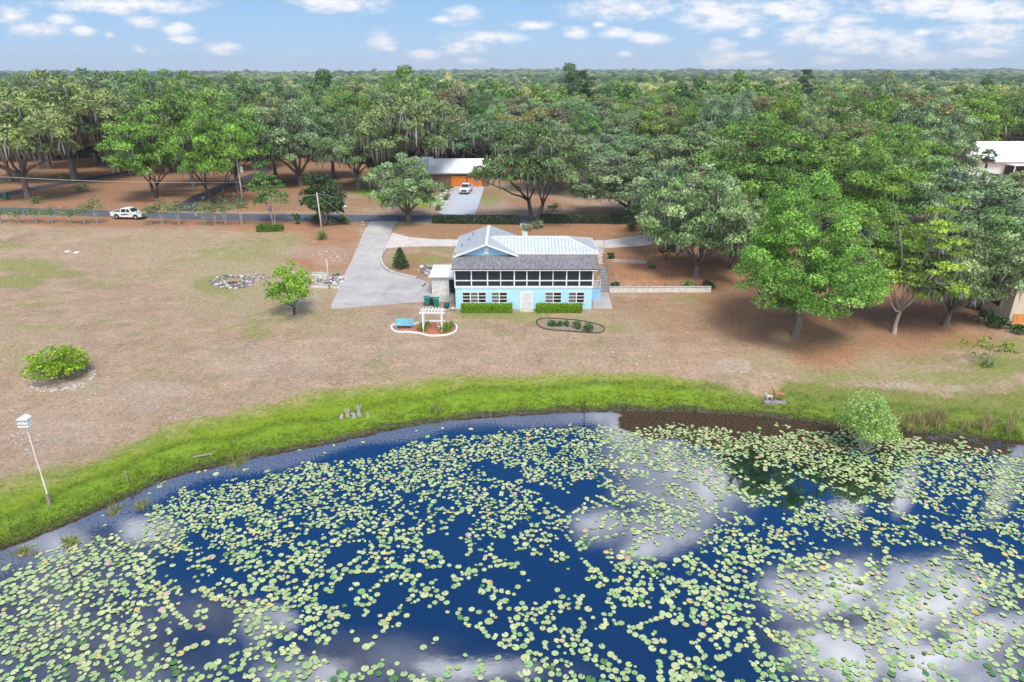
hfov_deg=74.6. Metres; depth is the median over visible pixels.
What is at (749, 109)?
oak tree
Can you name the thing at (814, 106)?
oak tree
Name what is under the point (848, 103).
oak tree
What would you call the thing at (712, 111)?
oak tree
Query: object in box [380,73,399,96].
oak tree
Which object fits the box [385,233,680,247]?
drive
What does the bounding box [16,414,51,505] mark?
birdhouse pole
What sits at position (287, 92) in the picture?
oak tree
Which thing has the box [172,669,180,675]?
lily pad
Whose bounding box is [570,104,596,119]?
oak tree
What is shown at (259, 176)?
open tree
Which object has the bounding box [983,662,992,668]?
lily pad
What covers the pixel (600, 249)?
steps
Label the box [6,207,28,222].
crepe myrtle
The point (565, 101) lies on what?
oak tree
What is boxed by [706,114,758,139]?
oak tree
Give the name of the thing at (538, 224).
shrub
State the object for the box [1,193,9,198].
wheeled bin
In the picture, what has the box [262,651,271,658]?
lily pad
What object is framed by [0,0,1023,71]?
sky
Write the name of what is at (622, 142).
oak tree
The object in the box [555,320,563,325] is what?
shrub
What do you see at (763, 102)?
oak tree
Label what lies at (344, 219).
shrub
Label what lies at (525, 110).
oak tree
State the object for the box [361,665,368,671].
lily pad
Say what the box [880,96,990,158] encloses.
oak tree
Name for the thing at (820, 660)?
lily pad
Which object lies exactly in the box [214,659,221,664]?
lily pad
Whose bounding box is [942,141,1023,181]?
metal roofed house
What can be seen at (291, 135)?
oak tree
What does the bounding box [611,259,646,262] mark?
stone edging
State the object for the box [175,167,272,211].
lane
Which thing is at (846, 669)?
lily pad
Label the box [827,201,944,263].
oak tree
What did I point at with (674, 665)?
lily pad
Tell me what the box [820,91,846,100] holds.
oak tree
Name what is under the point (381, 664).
lily pad
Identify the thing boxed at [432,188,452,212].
garden rocks
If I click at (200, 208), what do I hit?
crepe myrtle
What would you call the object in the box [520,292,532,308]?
entry door
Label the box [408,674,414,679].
lily pad
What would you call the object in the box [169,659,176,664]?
lily pad
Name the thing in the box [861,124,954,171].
oak tree
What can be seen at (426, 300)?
wheeled bin
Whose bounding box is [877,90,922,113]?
oak tree
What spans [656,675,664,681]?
lily pad
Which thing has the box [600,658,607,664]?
lily pad
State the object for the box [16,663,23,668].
lily pad
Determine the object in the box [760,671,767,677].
lily pad
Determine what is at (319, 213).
utility pole
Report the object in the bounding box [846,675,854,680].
lily pad
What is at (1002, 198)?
oak tree
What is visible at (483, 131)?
oak tree
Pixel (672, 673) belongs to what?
lily pad
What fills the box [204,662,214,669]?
lily pad
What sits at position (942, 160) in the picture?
oak tree
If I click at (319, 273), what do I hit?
block wall
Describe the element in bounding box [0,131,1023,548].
ground
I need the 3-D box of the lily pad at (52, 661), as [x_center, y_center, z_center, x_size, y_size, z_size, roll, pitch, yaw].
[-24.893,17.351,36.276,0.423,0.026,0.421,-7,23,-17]
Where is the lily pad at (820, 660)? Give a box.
[816,658,823,663]
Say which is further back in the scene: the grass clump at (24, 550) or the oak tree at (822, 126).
the oak tree at (822, 126)
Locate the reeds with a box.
[887,405,1021,434]
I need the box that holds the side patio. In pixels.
[593,292,611,308]
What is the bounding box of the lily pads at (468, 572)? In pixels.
[0,422,1023,681]
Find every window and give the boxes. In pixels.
[462,292,486,302]
[491,292,507,302]
[545,292,561,302]
[568,292,584,302]
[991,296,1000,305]
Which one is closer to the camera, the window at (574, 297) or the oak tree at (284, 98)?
the window at (574, 297)
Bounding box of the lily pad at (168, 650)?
[165,646,175,652]
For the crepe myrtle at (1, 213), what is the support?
on the ground at (114, 297)
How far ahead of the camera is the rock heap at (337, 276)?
89.47 m
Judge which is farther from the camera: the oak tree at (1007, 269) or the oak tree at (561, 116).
the oak tree at (561, 116)
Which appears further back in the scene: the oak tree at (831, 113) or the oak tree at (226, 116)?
the oak tree at (831, 113)
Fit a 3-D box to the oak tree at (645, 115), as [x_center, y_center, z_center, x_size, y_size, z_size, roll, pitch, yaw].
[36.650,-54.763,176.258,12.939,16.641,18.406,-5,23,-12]
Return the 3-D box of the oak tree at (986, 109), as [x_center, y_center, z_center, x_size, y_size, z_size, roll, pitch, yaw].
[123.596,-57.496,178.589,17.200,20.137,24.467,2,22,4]
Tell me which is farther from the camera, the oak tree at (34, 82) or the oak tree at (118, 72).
the oak tree at (118, 72)
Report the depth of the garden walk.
106.60 m
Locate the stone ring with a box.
[30,367,96,393]
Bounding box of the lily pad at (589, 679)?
[585,675,595,681]
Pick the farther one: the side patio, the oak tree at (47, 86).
the oak tree at (47, 86)
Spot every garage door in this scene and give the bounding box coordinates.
[451,175,466,186]
[467,175,482,186]
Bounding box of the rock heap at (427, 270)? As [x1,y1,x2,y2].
[417,265,431,275]
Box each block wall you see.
[311,272,327,275]
[311,283,339,287]
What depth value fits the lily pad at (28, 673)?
35.55 m
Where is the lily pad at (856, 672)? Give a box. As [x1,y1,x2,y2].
[853,670,860,675]
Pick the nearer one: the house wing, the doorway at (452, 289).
the doorway at (452, 289)
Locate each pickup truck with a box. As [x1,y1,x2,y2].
[110,207,147,219]
[459,183,472,193]
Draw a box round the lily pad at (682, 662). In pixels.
[678,658,684,664]
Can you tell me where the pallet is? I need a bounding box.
[226,278,240,282]
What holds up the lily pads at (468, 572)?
on the lake
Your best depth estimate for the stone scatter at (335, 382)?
64.34 m
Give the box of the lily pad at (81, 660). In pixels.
[76,658,85,664]
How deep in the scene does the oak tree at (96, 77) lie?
164.44 m
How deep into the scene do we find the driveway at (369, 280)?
88.42 m
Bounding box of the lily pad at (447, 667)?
[445,665,451,670]
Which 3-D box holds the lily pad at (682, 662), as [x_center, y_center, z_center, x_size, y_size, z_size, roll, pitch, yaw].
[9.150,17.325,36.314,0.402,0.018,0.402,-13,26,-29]
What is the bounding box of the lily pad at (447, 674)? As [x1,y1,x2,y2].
[444,671,451,677]
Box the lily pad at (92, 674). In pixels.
[88,671,96,676]
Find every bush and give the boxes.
[20,344,92,380]
[28,195,42,202]
[57,173,68,178]
[73,184,88,191]
[76,141,110,153]
[408,146,422,155]
[441,147,463,157]
[459,146,483,157]
[476,145,497,156]
[547,202,560,210]
[972,307,1001,324]
[989,315,1013,328]
[1006,324,1023,333]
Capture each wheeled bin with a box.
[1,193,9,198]
[424,296,429,304]
[429,297,433,304]
[433,297,438,306]
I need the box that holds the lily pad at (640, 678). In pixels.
[636,674,645,681]
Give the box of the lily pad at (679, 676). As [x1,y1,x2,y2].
[676,674,684,680]
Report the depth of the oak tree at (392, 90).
192.52 m
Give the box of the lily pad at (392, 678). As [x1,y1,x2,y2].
[389,675,397,681]
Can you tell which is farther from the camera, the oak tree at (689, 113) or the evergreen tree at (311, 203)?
the oak tree at (689, 113)
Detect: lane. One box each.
[0,168,151,197]
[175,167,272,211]
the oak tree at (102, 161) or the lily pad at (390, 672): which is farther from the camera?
the oak tree at (102, 161)
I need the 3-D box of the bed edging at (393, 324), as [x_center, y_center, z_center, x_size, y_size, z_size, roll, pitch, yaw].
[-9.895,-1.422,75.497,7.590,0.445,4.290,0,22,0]
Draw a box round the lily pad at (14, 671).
[10,669,18,674]
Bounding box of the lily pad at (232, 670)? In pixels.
[228,668,235,673]
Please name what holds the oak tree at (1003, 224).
on the ground at (114, 297)
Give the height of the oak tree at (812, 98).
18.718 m
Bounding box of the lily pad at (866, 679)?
[864,677,872,681]
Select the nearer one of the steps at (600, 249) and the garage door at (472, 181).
the steps at (600, 249)
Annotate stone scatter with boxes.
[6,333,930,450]
[312,220,364,262]
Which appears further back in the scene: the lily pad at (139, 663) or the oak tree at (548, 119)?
the oak tree at (548, 119)
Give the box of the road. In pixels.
[0,207,920,231]
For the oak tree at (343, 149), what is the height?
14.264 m
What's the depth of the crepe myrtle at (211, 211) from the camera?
108.29 m
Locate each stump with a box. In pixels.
[344,406,349,416]
[355,403,361,416]
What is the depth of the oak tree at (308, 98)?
187.59 m
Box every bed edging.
[391,320,457,335]
[536,318,604,332]
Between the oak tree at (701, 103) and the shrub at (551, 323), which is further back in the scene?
the oak tree at (701, 103)
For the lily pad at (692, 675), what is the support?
on the lake
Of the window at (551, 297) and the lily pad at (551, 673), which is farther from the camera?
the window at (551, 297)
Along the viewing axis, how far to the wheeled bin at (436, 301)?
80.90 m
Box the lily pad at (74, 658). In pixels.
[69,656,77,662]
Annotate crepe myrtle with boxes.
[0,209,10,222]
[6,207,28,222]
[17,206,42,222]
[39,205,63,222]
[59,206,80,223]
[72,203,94,223]
[80,195,104,223]
[136,203,158,224]
[145,197,171,224]
[165,197,189,224]
[190,196,211,224]
[200,200,221,224]
[212,196,231,224]
[226,192,248,225]
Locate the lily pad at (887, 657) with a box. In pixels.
[882,655,891,660]
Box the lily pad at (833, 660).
[828,657,836,663]
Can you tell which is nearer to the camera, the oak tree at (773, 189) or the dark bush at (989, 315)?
the dark bush at (989, 315)
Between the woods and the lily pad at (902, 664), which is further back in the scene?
the woods
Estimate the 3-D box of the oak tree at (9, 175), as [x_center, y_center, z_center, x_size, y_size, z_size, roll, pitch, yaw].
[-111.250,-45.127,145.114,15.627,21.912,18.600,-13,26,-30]
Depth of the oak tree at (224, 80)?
202.05 m
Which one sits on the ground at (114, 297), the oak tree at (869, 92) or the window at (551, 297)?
the oak tree at (869, 92)
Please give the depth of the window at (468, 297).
80.24 m
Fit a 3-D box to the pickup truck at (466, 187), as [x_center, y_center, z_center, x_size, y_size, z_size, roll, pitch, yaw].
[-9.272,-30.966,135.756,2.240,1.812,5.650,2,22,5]
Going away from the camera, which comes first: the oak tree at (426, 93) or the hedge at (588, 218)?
the hedge at (588, 218)
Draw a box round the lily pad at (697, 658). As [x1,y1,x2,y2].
[693,656,699,661]
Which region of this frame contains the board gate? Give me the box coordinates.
[359,175,379,186]
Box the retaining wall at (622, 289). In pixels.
[609,286,710,292]
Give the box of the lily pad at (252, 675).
[248,673,254,678]
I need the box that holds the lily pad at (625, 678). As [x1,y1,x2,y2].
[622,675,628,680]
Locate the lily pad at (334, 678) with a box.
[330,676,337,681]
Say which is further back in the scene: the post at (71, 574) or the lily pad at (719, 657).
the post at (71, 574)
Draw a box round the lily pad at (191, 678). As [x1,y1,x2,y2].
[187,676,194,681]
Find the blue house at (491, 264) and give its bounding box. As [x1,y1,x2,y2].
[429,225,600,311]
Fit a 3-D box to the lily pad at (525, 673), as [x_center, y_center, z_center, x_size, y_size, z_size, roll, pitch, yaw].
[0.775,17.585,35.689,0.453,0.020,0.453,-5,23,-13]
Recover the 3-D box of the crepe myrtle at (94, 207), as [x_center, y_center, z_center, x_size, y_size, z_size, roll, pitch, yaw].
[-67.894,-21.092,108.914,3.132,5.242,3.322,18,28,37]
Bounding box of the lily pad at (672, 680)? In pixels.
[669,677,676,681]
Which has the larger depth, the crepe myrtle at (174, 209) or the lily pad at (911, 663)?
the crepe myrtle at (174, 209)
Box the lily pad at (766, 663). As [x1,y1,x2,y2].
[763,661,770,666]
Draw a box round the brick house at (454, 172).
[427,158,490,186]
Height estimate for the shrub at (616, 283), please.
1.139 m
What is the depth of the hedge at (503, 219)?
109.75 m
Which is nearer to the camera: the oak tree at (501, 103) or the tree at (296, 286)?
the tree at (296, 286)
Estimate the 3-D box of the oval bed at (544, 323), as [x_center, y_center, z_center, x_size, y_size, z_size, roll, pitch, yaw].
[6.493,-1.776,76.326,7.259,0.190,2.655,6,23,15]
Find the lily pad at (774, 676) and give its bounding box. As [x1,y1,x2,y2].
[769,673,776,679]
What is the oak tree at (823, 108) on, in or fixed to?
on the ground at (114, 297)
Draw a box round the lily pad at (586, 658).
[583,655,589,660]
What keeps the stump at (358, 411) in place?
on the ground at (114, 297)
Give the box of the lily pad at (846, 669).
[842,667,851,673]
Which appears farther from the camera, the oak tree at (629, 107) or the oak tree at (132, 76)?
the oak tree at (629, 107)
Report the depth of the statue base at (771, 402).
62.73 m
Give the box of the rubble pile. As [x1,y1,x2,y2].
[209,273,269,288]
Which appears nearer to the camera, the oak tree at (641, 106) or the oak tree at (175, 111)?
the oak tree at (175, 111)
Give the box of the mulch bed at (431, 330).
[393,322,454,334]
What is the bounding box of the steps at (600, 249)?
[596,241,606,264]
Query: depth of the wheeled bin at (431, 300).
81.48 m
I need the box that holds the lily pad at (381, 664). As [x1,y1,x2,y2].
[377,662,383,667]
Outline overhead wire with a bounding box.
[11,177,237,182]
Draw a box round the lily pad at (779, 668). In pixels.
[777,666,784,671]
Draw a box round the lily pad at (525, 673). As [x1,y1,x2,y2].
[522,669,530,675]
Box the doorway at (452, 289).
[450,280,454,292]
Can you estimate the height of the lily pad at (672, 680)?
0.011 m
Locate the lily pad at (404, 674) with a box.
[400,671,407,676]
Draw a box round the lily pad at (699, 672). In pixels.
[697,670,704,675]
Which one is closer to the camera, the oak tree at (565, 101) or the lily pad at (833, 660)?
the lily pad at (833, 660)
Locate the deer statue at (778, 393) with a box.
[771,388,784,400]
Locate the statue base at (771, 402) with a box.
[763,399,786,404]
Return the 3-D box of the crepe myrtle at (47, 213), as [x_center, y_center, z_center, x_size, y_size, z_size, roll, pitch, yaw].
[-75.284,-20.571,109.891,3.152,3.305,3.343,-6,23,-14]
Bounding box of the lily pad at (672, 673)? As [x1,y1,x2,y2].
[668,669,677,676]
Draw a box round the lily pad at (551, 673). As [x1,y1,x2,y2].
[548,671,554,676]
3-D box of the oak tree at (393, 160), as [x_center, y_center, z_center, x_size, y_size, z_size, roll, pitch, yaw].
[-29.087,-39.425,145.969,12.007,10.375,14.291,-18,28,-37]
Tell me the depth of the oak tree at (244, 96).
156.76 m
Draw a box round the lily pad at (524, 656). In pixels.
[521,654,529,660]
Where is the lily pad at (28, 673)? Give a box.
[24,671,31,676]
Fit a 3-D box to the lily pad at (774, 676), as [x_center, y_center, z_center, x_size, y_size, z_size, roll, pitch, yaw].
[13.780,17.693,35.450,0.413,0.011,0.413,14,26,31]
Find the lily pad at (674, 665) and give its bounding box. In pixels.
[671,662,679,669]
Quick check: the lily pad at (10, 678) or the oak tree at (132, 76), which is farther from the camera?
the oak tree at (132, 76)
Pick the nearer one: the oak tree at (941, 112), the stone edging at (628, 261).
the stone edging at (628, 261)
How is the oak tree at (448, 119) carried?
on the ground at (114, 297)
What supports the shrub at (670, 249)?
on the ground at (114, 297)
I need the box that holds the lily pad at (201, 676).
[197,674,204,679]
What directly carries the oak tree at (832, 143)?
on the ground at (114, 297)
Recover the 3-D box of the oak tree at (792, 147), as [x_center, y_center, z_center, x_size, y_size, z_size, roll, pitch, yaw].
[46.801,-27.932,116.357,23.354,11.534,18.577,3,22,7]
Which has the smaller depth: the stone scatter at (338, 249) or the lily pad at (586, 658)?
the lily pad at (586, 658)
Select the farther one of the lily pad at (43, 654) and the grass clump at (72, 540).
the grass clump at (72, 540)
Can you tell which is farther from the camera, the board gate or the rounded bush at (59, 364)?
the board gate
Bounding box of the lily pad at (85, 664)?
[81,660,90,666]
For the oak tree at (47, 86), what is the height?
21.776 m
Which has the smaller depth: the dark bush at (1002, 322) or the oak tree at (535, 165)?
the dark bush at (1002, 322)
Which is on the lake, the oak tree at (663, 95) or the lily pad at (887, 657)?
the lily pad at (887, 657)
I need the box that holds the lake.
[0,411,1023,681]
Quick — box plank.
[193,453,212,458]
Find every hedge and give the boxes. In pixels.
[256,223,283,231]
[432,214,519,224]
[460,302,512,313]
[536,303,582,313]
[540,213,637,223]
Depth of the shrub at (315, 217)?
109.79 m
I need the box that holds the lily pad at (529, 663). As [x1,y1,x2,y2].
[524,660,532,667]
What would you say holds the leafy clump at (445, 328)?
on the mulch bed at (431, 330)
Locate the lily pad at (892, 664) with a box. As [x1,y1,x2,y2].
[888,661,896,666]
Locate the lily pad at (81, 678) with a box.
[77,675,84,680]
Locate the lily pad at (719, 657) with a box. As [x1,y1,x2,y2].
[714,654,722,660]
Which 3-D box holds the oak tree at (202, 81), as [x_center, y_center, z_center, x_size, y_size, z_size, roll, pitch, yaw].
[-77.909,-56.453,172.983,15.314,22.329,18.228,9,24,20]
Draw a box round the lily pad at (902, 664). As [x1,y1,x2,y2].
[898,662,908,669]
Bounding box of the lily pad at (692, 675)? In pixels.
[688,671,697,678]
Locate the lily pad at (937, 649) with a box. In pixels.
[934,647,943,653]
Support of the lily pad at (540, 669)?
on the lake
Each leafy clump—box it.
[415,323,429,331]
[418,318,430,326]
[433,321,453,332]
[443,319,455,326]
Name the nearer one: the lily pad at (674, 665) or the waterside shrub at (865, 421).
the lily pad at (674, 665)
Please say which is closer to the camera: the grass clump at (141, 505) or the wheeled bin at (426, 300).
the grass clump at (141, 505)
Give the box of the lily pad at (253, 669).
[248,667,255,672]
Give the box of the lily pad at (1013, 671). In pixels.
[1008,667,1017,673]
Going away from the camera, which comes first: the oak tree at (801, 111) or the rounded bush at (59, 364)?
the rounded bush at (59, 364)
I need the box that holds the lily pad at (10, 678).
[5,676,14,681]
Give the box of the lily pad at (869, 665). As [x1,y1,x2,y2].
[867,663,874,668]
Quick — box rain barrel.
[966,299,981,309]
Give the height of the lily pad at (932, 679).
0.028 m
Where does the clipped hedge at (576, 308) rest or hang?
on the ground at (114, 297)
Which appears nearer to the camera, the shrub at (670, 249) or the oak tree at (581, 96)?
the shrub at (670, 249)
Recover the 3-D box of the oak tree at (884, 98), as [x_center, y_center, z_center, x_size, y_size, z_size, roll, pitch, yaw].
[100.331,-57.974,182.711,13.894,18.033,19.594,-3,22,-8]
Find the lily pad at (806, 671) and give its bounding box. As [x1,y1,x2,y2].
[804,669,811,674]
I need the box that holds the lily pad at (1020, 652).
[1017,649,1023,656]
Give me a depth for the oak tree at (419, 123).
129.44 m
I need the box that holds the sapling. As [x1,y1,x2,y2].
[960,336,1020,367]
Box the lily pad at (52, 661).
[46,659,54,665]
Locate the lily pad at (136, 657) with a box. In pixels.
[133,654,142,660]
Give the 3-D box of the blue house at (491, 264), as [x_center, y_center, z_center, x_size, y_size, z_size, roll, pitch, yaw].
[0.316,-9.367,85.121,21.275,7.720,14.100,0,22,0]
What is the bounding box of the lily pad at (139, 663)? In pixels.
[135,660,142,665]
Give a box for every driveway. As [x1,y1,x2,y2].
[331,221,453,308]
[439,187,483,214]
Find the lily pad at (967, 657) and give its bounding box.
[964,655,972,660]
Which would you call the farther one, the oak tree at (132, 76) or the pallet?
the oak tree at (132, 76)
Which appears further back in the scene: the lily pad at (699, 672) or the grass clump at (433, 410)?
the grass clump at (433, 410)
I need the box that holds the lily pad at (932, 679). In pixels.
[927,677,936,681]
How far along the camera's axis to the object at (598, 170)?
156.63 m
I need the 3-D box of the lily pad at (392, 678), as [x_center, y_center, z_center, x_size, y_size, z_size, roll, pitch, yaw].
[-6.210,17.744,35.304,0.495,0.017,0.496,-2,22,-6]
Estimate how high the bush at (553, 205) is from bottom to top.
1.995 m
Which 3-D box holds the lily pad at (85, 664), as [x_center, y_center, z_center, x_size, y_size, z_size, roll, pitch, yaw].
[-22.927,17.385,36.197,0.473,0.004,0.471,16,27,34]
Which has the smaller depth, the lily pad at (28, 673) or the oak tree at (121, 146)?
the lily pad at (28, 673)
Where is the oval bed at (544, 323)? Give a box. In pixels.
[538,319,600,331]
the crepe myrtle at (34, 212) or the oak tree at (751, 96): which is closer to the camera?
the crepe myrtle at (34, 212)
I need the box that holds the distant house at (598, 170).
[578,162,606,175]
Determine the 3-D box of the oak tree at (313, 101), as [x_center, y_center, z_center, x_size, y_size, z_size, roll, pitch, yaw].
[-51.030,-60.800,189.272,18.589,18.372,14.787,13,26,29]
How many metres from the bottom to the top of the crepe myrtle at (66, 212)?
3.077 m
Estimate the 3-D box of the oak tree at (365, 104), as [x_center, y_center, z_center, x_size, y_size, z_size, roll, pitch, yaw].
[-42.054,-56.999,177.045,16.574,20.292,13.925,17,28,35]
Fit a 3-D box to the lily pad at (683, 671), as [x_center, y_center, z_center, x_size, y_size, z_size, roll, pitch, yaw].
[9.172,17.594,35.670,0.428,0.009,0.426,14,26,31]
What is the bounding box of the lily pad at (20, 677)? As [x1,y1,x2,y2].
[15,674,23,680]
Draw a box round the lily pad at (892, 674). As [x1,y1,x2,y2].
[887,671,895,676]
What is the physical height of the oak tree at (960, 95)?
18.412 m
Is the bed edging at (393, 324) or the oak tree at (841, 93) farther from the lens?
the oak tree at (841, 93)
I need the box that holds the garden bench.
[395,318,413,328]
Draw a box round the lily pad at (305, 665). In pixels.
[302,661,312,668]
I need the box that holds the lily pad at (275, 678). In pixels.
[270,676,277,681]
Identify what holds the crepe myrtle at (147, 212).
on the ground at (114, 297)
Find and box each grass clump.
[6,542,37,555]
[61,534,79,546]
[106,499,122,515]
[130,495,150,509]
[225,456,246,468]
[426,404,441,414]
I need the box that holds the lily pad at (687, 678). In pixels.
[683,675,690,681]
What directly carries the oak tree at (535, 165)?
on the ground at (114, 297)
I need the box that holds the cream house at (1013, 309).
[948,272,1023,324]
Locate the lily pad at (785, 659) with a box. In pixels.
[783,657,791,663]
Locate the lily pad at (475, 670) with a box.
[473,668,479,672]
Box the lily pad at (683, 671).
[681,669,687,675]
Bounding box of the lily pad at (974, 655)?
[970,652,979,658]
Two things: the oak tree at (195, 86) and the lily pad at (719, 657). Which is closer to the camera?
the lily pad at (719, 657)
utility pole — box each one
[236,159,243,203]
[316,192,323,238]
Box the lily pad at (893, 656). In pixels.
[889,654,898,660]
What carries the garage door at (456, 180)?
in the brick house at (454, 172)
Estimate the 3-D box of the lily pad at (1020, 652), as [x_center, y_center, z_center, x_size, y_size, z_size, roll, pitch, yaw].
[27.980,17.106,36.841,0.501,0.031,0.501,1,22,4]
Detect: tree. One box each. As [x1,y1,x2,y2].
[0,68,126,180]
[0,73,35,87]
[0,79,14,181]
[0,94,82,199]
[1,73,53,168]
[31,79,66,158]
[51,67,139,166]
[67,79,105,166]
[71,78,100,161]
[82,87,135,152]
[93,103,192,197]
[97,71,142,88]
[100,74,184,173]
[111,70,133,82]
[121,73,168,123]
[123,68,155,85]
[126,70,220,187]
[134,68,183,91]
[152,74,184,90]
[165,99,259,203]
[181,94,277,191]
[185,77,212,87]
[185,84,199,90]
[189,76,232,163]
[211,75,280,169]
[212,72,258,91]
[214,84,236,93]
[229,74,287,158]
[235,90,306,181]
[245,159,289,224]
[249,98,334,185]
[262,259,315,315]
[264,74,305,100]
[273,92,295,105]
[298,84,342,111]
[298,91,340,115]
[298,171,346,223]
[301,95,365,177]
[307,118,384,189]
[318,84,373,117]
[326,87,349,96]
[331,75,381,97]
[332,82,465,165]
[344,88,386,110]
[357,143,412,168]
[359,152,445,222]
[363,87,381,99]
[370,88,399,105]
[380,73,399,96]
[388,75,441,156]
[397,76,414,89]
[402,116,465,157]
[413,79,444,156]
[425,84,469,157]
[431,82,493,157]
[448,109,525,157]
[463,84,500,103]
[465,90,494,107]
[468,122,597,222]
[478,115,534,166]
[487,102,517,116]
[490,105,513,115]
[493,104,505,118]
[495,98,530,107]
[499,105,524,116]
[502,107,550,123]
[505,123,614,192]
[511,98,546,115]
[514,95,549,106]
[515,109,529,121]
[530,113,573,135]
[544,105,582,132]
[547,97,599,114]
[560,95,595,110]
[563,91,593,103]
[563,106,610,138]
[564,153,695,214]
[565,70,601,98]
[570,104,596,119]
[577,105,642,165]
[583,97,630,110]
[586,97,631,110]
[591,128,656,168]
[593,105,603,116]
[597,103,643,120]
[608,93,639,111]
[621,95,667,113]
[624,156,742,248]
[632,108,684,148]
[634,125,737,172]
[636,103,691,125]
[636,170,759,277]
[638,92,676,104]
[638,99,679,161]
[640,88,666,104]
[644,86,694,120]
[673,107,701,137]
[680,107,759,145]
[689,91,748,163]
[692,90,730,112]
[692,123,842,212]
[705,193,767,269]
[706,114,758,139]
[717,93,754,117]
[719,112,790,149]
[719,145,849,194]
[732,169,891,338]
[735,128,807,164]
[739,87,763,112]
[739,137,801,161]
[740,138,817,148]
[743,165,819,228]
[744,88,785,100]
[751,94,777,119]
[751,111,777,123]
[758,95,814,132]
[760,91,809,105]
[764,93,818,125]
[786,107,840,145]
[796,69,821,95]
[803,97,867,117]
[804,87,843,106]
[805,137,933,215]
[807,104,821,110]
[808,126,876,155]
[811,91,853,107]
[815,106,852,124]
[817,102,851,111]
[819,137,895,185]
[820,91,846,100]
[821,145,859,188]
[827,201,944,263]
[829,94,891,125]
[829,143,961,192]
[832,110,887,141]
[839,121,892,140]
[840,98,862,109]
[843,185,974,333]
[847,130,932,189]
[851,88,897,103]
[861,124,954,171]
[869,102,917,137]
[870,123,928,164]
[871,93,913,123]
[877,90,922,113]
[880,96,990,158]
[898,165,1017,233]
[905,221,1023,326]
[909,124,982,174]
[910,95,978,133]
[913,179,1023,236]
[928,93,945,101]
[940,92,957,102]
[946,96,1003,140]
[950,84,1023,140]
[950,89,1009,104]
[953,205,1023,274]
[980,148,998,173]
[985,170,1023,203]
[990,92,1013,140]
[991,92,1023,140]
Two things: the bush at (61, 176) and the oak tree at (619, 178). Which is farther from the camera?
the bush at (61, 176)
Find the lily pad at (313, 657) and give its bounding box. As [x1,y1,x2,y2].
[309,655,317,661]
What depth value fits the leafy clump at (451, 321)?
75.78 m
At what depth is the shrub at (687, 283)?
86.50 m
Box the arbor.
[419,307,444,331]
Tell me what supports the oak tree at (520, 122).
on the ground at (114, 297)
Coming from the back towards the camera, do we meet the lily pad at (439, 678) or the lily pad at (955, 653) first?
the lily pad at (955, 653)
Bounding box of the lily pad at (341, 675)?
[339,671,347,677]
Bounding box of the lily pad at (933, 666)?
[927,662,936,669]
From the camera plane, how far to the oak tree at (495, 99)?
235.84 m
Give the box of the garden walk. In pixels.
[520,223,527,235]
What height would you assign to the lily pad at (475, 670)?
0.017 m
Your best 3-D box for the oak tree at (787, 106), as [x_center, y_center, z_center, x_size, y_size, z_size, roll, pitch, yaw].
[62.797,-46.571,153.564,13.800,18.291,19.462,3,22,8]
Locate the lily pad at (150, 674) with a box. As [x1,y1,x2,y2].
[146,672,154,678]
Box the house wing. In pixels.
[399,157,432,179]
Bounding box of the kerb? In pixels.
[380,248,416,278]
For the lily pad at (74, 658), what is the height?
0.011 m
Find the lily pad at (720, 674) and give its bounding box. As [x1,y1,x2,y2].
[716,670,724,676]
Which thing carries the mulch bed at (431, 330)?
on the ground at (114, 297)
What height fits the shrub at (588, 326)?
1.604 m
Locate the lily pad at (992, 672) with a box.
[987,669,995,675]
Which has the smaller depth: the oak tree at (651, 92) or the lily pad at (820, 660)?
the lily pad at (820, 660)
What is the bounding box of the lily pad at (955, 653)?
[948,649,958,656]
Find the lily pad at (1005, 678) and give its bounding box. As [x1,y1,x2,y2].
[1000,675,1008,680]
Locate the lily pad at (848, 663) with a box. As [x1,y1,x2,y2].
[845,661,852,665]
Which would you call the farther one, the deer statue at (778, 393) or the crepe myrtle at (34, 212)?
the crepe myrtle at (34, 212)
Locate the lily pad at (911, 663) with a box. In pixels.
[905,660,914,665]
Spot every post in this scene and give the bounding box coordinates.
[67,565,74,584]
[326,258,329,288]
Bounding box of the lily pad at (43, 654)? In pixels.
[40,650,48,656]
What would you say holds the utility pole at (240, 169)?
on the ground at (114, 297)
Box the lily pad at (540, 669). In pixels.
[535,666,542,673]
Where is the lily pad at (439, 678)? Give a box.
[436,677,442,681]
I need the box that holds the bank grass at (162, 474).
[0,380,1023,545]
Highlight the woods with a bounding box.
[0,62,1023,106]
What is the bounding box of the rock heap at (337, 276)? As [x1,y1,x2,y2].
[312,273,344,283]
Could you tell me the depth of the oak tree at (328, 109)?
148.13 m
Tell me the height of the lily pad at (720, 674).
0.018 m
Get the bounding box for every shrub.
[291,213,299,223]
[310,214,319,222]
[314,230,326,239]
[325,218,335,224]
[338,214,349,224]
[391,247,409,267]
[521,224,532,230]
[531,219,543,228]
[547,319,555,325]
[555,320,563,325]
[572,320,581,328]
[581,322,593,331]
[607,252,613,258]
[610,281,619,285]
[625,221,639,230]
[648,262,655,268]
[654,240,681,258]
[679,279,696,285]
[700,280,715,288]
[829,386,905,451]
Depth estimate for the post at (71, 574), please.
41.43 m
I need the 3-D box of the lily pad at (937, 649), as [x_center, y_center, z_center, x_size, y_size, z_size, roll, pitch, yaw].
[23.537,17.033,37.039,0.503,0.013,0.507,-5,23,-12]
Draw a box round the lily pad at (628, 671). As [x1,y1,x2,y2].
[624,668,630,673]
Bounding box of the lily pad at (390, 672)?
[387,669,393,674]
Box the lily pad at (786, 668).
[784,666,791,671]
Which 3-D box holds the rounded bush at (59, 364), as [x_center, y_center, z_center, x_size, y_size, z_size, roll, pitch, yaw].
[-43.946,2.276,64.717,5.486,3.622,5.822,14,26,30]
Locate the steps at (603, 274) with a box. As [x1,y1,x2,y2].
[599,264,609,291]

